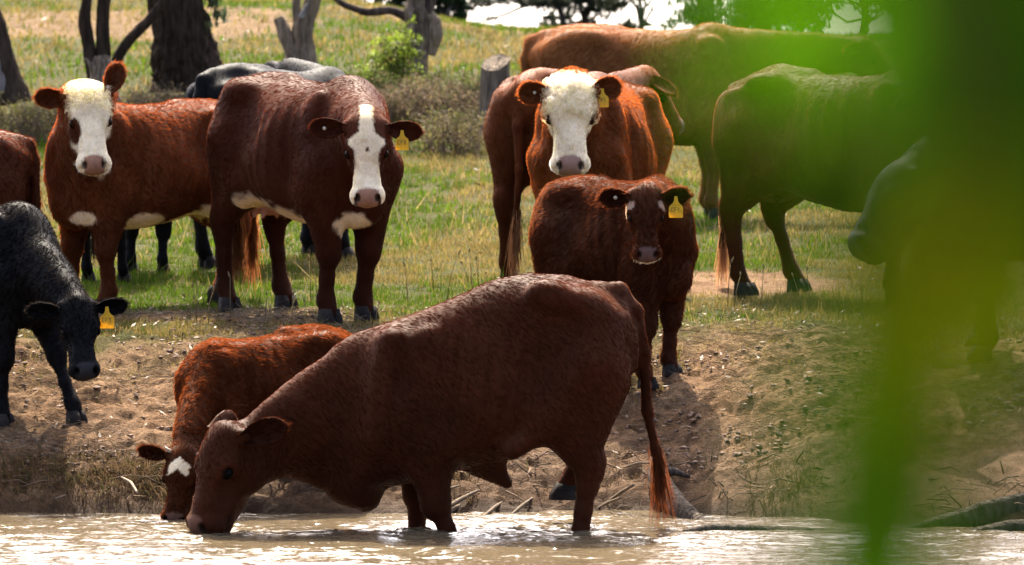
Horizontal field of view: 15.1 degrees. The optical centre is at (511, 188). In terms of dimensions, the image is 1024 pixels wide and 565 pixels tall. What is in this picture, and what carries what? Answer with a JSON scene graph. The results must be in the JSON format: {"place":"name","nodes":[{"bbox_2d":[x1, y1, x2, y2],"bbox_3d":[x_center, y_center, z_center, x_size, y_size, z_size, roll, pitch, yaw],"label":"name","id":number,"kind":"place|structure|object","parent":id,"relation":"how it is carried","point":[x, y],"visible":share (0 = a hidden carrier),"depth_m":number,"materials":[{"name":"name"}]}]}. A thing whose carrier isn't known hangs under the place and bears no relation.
{"place":"outdoors","nodes":[
{"label":"outdoors","id":0,"kind":"place"},
{"bbox_2d":[0,0,1023,524],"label":"ground","id":1,"kind":"structure","parent":0,"point":[278,496],"depth_m":20.22,"materials":[{"name":"brown soil"}]},
{"bbox_2d":[0,9,31,105],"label":"leaning tree","id":2,"kind":"object","parent":1,"relation":"on","point":[12,83],"visible":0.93,"depth_m":36.38,"materials":[{"name":"grey plant"}]},
{"bbox_2d":[0,129,43,214],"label":"brown calf","id":3,"kind":"object","parent":1,"relation":"on","point":[20,169],"visible":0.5,"depth_m":22.39},
{"bbox_2d":[0,92,57,144],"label":"dry bush","id":4,"kind":"object","parent":1,"relation":"on","point":[24,126],"visible":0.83,"depth_m":34.41,"materials":[{"name":"grey plant"}]},
{"bbox_2d":[14,95,56,135],"bbox_3d":[-4.061,-0.654,35.031,1.007,0.489,0.824,0,0,-16],"label":"dry bush","id":5,"kind":"object","parent":1,"relation":"on","point":[50,112],"visible":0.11,"depth_m":34.81,"materials":[{"name":"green plant"}]},
{"bbox_2d":[0,200,130,425],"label":"black calf","id":6,"kind":"object","parent":1,"relation":"on","point":[50,303],"visible":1,"depth_m":19.82},
{"bbox_2d":[78,0,167,101],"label":"forked tree","id":7,"kind":"object","parent":1,"relation":"on","point":[97,59],"visible":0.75,"depth_m":36.95,"materials":[{"name":"grey plant"}]},
{"bbox_2d":[81,221,172,282],"bbox_3d":[-2.487,0.084,25.119,0.588,1.025,1.488,0,0,6],"label":"black calf","id":8,"kind":"object","parent":1,"relation":"on","point":[126,251],"visible":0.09,"depth_m":25.24},
{"bbox_2d":[121,477,138,493],"bbox_3d":[-1.888,1.465,19.087,0.024,0.066,0.293,0,0,-21],"label":"stick","id":9,"kind":"object","parent":1,"relation":"on","point":[130,482],"visible":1,"depth_m":19.08,"materials":[{"name":"beige wood"}]},
{"bbox_2d":[31,59,266,303],"bbox_3d":[-2.144,-0.012,23.082,1.620,1.461,0.719,0,0,-42],"label":"white faced cow","id":10,"kind":"object","parent":1,"relation":"on","point":[113,170],"visible":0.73,"depth_m":22.68},
{"bbox_2d":[115,75,187,103],"bbox_3d":[-3.354,-0.798,35.931,1.397,0.579,1.213,0,0,0],"label":"dry bush","id":11,"kind":"object","parent":1,"relation":"on","point":[139,97],"visible":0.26,"depth_m":35.89,"materials":[{"name":"brown plant"}]},
{"bbox_2d":[147,0,230,92],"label":"gum tree","id":12,"kind":"object","parent":1,"relation":"on","point":[184,48],"visible":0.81,"depth_m":37.75,"materials":[{"name":"brown plant"}]},
{"bbox_2d":[136,323,351,519],"bbox_3d":[-1.342,1.166,19.227,0.553,0.950,1.326,0,0,41],"label":"drinking calf","id":13,"kind":"object","parent":1,"relation":"on","point":[242,378],"visible":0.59,"depth_m":19.08},
{"bbox_2d":[222,55,278,63],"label":"dry bush","id":14,"kind":"object","parent":1,"relation":"on","point":[249,59],"visible":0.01,"depth_m":38.34,"materials":[{"name":"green plant"}]},
{"bbox_2d":[184,58,354,269],"bbox_3d":[-1.509,-0.190,26.236,1.017,1.448,2.094,0,0,16],"label":"black cow","id":15,"kind":"object","parent":1,"relation":"on","point":[210,83],"visible":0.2,"depth_m":25.60},
{"bbox_2d":[273,0,320,63],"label":"dead tree","id":16,"kind":"object","parent":1,"relation":"on","point":[297,41],"visible":0.77,"depth_m":38.93,"materials":[{"name":"grey wood"}]},
{"bbox_2d":[205,71,425,323],"bbox_3d":[-1.093,0.038,22.154,0.805,1.454,1.975,0,0,-30],"label":"blaze faced cow","id":17,"kind":"object","parent":1,"relation":"on","point":[323,161],"visible":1,"depth_m":22.02},
{"bbox_2d":[343,54,398,91],"bbox_3d":[-1.445,-1.093,38.000,0.731,0.484,0.550,0,0,-43],"label":"green weed","id":18,"kind":"object","parent":1,"relation":"on","point":[370,74],"visible":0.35,"depth_m":37.97,"materials":[{"name":"green plant"}]},
{"bbox_2d":[353,0,405,7],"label":"scrub tree","id":19,"kind":"object","parent":1,"relation":"on","point":[397,2],"visible":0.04,"depth_m":63.81,"materials":[{"name":"green plant"}]},
{"bbox_2d":[334,0,443,74],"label":"twisted tree","id":20,"kind":"object","parent":1,"relation":"on","point":[428,25],"visible":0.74,"depth_m":39.93,"materials":[{"name":"grey plant"}]},
{"bbox_2d":[0,427,780,517],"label":"bank grass","id":21,"kind":"structure","parent":1,"relation":"on","point":[131,464],"depth_m":19.28,"materials":[{"name":"brown plant"}]},
{"bbox_2d":[355,14,436,90],"bbox_3d":[-1.178,-1.343,38.467,0.677,0.813,0.664,0,0,-44],"label":"green sapling","id":22,"kind":"object","parent":1,"relation":"on","point":[397,65],"visible":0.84,"depth_m":38.43,"materials":[{"name":"green plant"}]},
{"bbox_2d":[373,71,445,123],"bbox_3d":[-1.220,-0.833,36.518,1.285,0.549,1.121,0,0,0],"label":"dry bush","id":23,"kind":"object","parent":1,"relation":"on","point":[394,104],"visible":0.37,"depth_m":36.36,"materials":[{"name":"brown plant"}]},
{"bbox_2d":[0,0,833,410],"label":"grass","id":24,"kind":"structure","parent":1,"relation":"on","point":[408,242],"depth_m":28.32,"materials":[{"name":"green plant"}]},
{"bbox_2d":[371,61,480,124],"bbox_3d":[-0.708,-0.884,36.429,1.368,0.664,1.301,0,0,0],"label":"dry bush","id":25,"kind":"object","parent":1,"relation":"on","point":[446,102],"visible":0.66,"depth_m":36.39,"materials":[{"name":"grey plant"}]},
{"bbox_2d":[394,96,487,156],"bbox_3d":[-0.495,-0.528,33.943,1.361,0.577,1.050,0,0,0],"label":"dry bush","id":26,"kind":"object","parent":1,"relation":"on","point":[450,131],"visible":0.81,"depth_m":33.85,"materials":[{"name":"grey plant"}]},
{"bbox_2d":[434,0,469,20],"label":"pine tree","id":27,"kind":"object","parent":1,"relation":"on","point":[458,8],"visible":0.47,"depth_m":62.83,"materials":[{"name":"green plant"}]},
{"bbox_2d":[451,504,460,512],"bbox_3d":[-0.280,1.587,19.084,0.019,0.073,0.305,0,0,26],"label":"stick","id":28,"kind":"object","parent":1,"relation":"on","point":[454,508],"visible":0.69,"depth_m":19.07,"materials":[{"name":"brown wood"}]},
{"bbox_2d":[432,67,480,104],"bbox_3d":[-0.369,-0.986,37.541,0.670,0.431,0.761,0,0,-39],"label":"dry bush","id":29,"kind":"object","parent":1,"relation":"on","point":[461,76],"visible":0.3,"depth_m":37.46,"materials":[{"name":"green plant"}]},
{"bbox_2d":[451,490,479,506],"bbox_3d":[-0.274,1.554,19.086,0.025,0.116,0.349,0,0,38],"label":"stick","id":30,"kind":"object","parent":1,"relation":"on","point":[459,500],"visible":0.66,"depth_m":19.11,"materials":[{"name":"beige wood"}]},
{"bbox_2d":[483,501,502,514],"bbox_3d":[-0.091,1.587,19.084,0.020,0.073,0.293,0,0,22],"label":"stick","id":31,"kind":"object","parent":1,"relation":"on","point":[493,508],"visible":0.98,"depth_m":19.07,"materials":[{"name":"beige wood"}]},
{"bbox_2d":[478,53,509,133],"bbox_3d":[-0.166,-0.828,35.495,0.324,0.846,0.315,0,0,0],"label":"cut stump","id":32,"kind":"object","parent":1,"relation":"on","point":[495,72],"visible":0.55,"depth_m":35.41,"materials":[{"name":"grey wood"}]},
{"bbox_2d":[183,61,809,333],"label":"dry grass stalks","id":33,"kind":"object","parent":1,"relation":"on","point":[208,305],"visible":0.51,"depth_m":22.74,"materials":[{"name":"beige plant"}]},
{"bbox_2d":[0,303,1023,466],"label":"straw","id":34,"kind":"object","parent":1,"relation":"on","point":[240,311],"visible":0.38,"depth_m":20.57,"materials":[{"name":"beige plant"}]},
{"bbox_2d":[0,448,1023,512],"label":"bank roots","id":35,"kind":"object","parent":1,"relation":"on","point":[527,472],"visible":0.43,"depth_m":19.20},
{"bbox_2d":[452,0,573,25],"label":"branching tree","id":36,"kind":"object","parent":1,"relation":"on","point":[559,6],"visible":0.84,"depth_m":70.95,"materials":[{"name":"green plant"}]},
{"bbox_2d":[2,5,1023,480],"bbox_3d":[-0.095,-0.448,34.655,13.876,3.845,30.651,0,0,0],"label":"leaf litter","id":37,"kind":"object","parent":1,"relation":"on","point":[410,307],"visible":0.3,"depth_m":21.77,"materials":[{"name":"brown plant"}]},
{"bbox_2d":[13,313,1023,482],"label":"mud clods","id":38,"kind":"object","parent":1,"relation":"on","point":[690,414],"visible":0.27,"depth_m":20.01,"materials":[{"name":"brown soil"}]},
{"bbox_2d":[510,497,532,514],"bbox_3d":[0.032,1.588,19.084,0.018,0.106,0.308,0,0,28],"label":"stick","id":39,"kind":"object","parent":1,"relation":"on","point":[518,508],"visible":0.86,"depth_m":19.10,"materials":[{"name":"beige wood"}]},
{"bbox_2d":[483,64,683,277],"bbox_3d":[0.525,-0.119,25.445,0.716,1.457,2.474,0,0,24],"label":"brown cow","id":40,"kind":"object","parent":1,"relation":"on","point":[509,125],"visible":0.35,"depth_m":24.49},
{"bbox_2d":[535,0,647,28],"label":"gum tree","id":41,"kind":"object","parent":1,"relation":"on","point":[598,7],"visible":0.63,"depth_m":71.91,"materials":[{"name":"green plant"}]},
{"bbox_2d":[515,66,673,199],"bbox_3d":[0.489,-0.010,23.592,0.728,1.398,2.007,0,0,16],"label":"curly faced cow","id":42,"kind":"object","parent":1,"relation":"on","point":[613,127],"visible":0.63,"depth_m":23.09},
{"bbox_2d":[598,497,621,507],"bbox_3d":[0.474,1.562,19.088,0.025,0.098,0.304,0,0,-26],"label":"stick","id":43,"kind":"object","parent":1,"relation":"on","point":[609,501],"visible":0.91,"depth_m":19.07,"materials":[{"name":"brown wood"}]},
{"bbox_2d":[528,173,699,388],"bbox_3d":[0.615,0.496,20.617,0.713,1.132,1.463,0,0,-20],"label":"brown calf","id":44,"kind":"object","parent":1,"relation":"on","point":[638,238],"visible":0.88,"depth_m":20.56},
{"bbox_2d":[608,484,634,500],"bbox_3d":[0.537,1.512,19.088,0.029,0.125,0.305,0,0,-26],"label":"stick","id":45,"kind":"object","parent":1,"relation":"on","point":[620,492],"visible":1,"depth_m":19.07,"materials":[{"name":"brown wood"}]},
{"bbox_2d":[623,462,648,467],"bbox_3d":[0.623,1.367,19.088,0.023,0.048,0.295,0,0,-23],"label":"stick","id":46,"kind":"object","parent":1,"relation":"on","point":[636,463],"visible":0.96,"depth_m":19.10,"materials":[{"name":"brown wood"}]},
{"bbox_2d":[630,0,678,29],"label":"gum tree","id":47,"kind":"object","parent":1,"relation":"on","point":[640,10],"visible":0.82,"depth_m":65.93,"materials":[{"name":"green plant"}]},
{"bbox_2d":[517,23,813,218],"bbox_3d":[1.519,-0.515,29.547,2.909,1.528,0.849,0,0,3],"label":"tan cow","id":48,"kind":"object","parent":1,"relation":"on","point":[681,60],"visible":0.34,"depth_m":29.33},
{"bbox_2d":[646,466,703,519],"bbox_3d":[0.818,1.531,19.027,0.218,0.308,0.703,0,0,-7],"label":"weathered log","id":49,"kind":"object","parent":1,"relation":"on","point":[686,508],"visible":0.45,"depth_m":18.93,"materials":[{"name":"grey wood"}]},
{"bbox_2d":[667,0,808,31],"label":"gum tree","id":50,"kind":"object","parent":1,"relation":"on","point":[693,13],"visible":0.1,"depth_m":70.10,"materials":[{"name":"green plant"}]},
{"bbox_2d":[711,63,853,295],"bbox_3d":[2.091,-0.039,23.402,0.966,1.473,2.300,0,0,-36],"label":"bony brown cow","id":51,"kind":"object","parent":1,"relation":"on","point":[798,155],"visible":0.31,"depth_m":23.56},
{"bbox_2d":[707,0,1023,564],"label":"leafy sapling","id":52,"kind":"object","parent":1,"relation":"on","point":[911,354],"visible":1,"depth_m":0.58,"materials":[{"name":"green plant"}]},
{"bbox_2d":[979,492,1023,530],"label":"sunken log","id":53,"kind":"object","parent":1,"relation":"on","point":[995,509],"visible":0.24,"depth_m":18.36,"materials":[{"name":"grey wood"}]},
{"bbox_2d":[0,510,1023,564],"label":"water","id":54,"kind":"structure","parent":0,"point":[614,537],"depth_m":17.50,"materials":[{"name":"beige liquid"}]},
{"bbox_2d":[186,272,677,533],"bbox_3d":[-0.399,1.116,18.194,2.242,1.438,0.707,0,0,0],"label":"drinking cow","id":55,"kind":"object","parent":54,"relation":"in","point":[488,380],"visible":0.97,"depth_m":17.96},
{"bbox_2d":[682,523,778,530],"bbox_3d":[1.298,1.612,18.131,0.998,0.075,0.110,0,0,0],"label":"floating branch","id":56,"kind":"object","parent":54,"relation":"on","point":[715,526],"visible":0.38,"depth_m":18.12,"materials":[{"name":"grey wood"}]},
{"bbox_2d":[359,0,807,31],"label":"sky","id":57,"kind":"structure","parent":0,"point":[525,16],"materials":[{"name":"white"}]}
]}

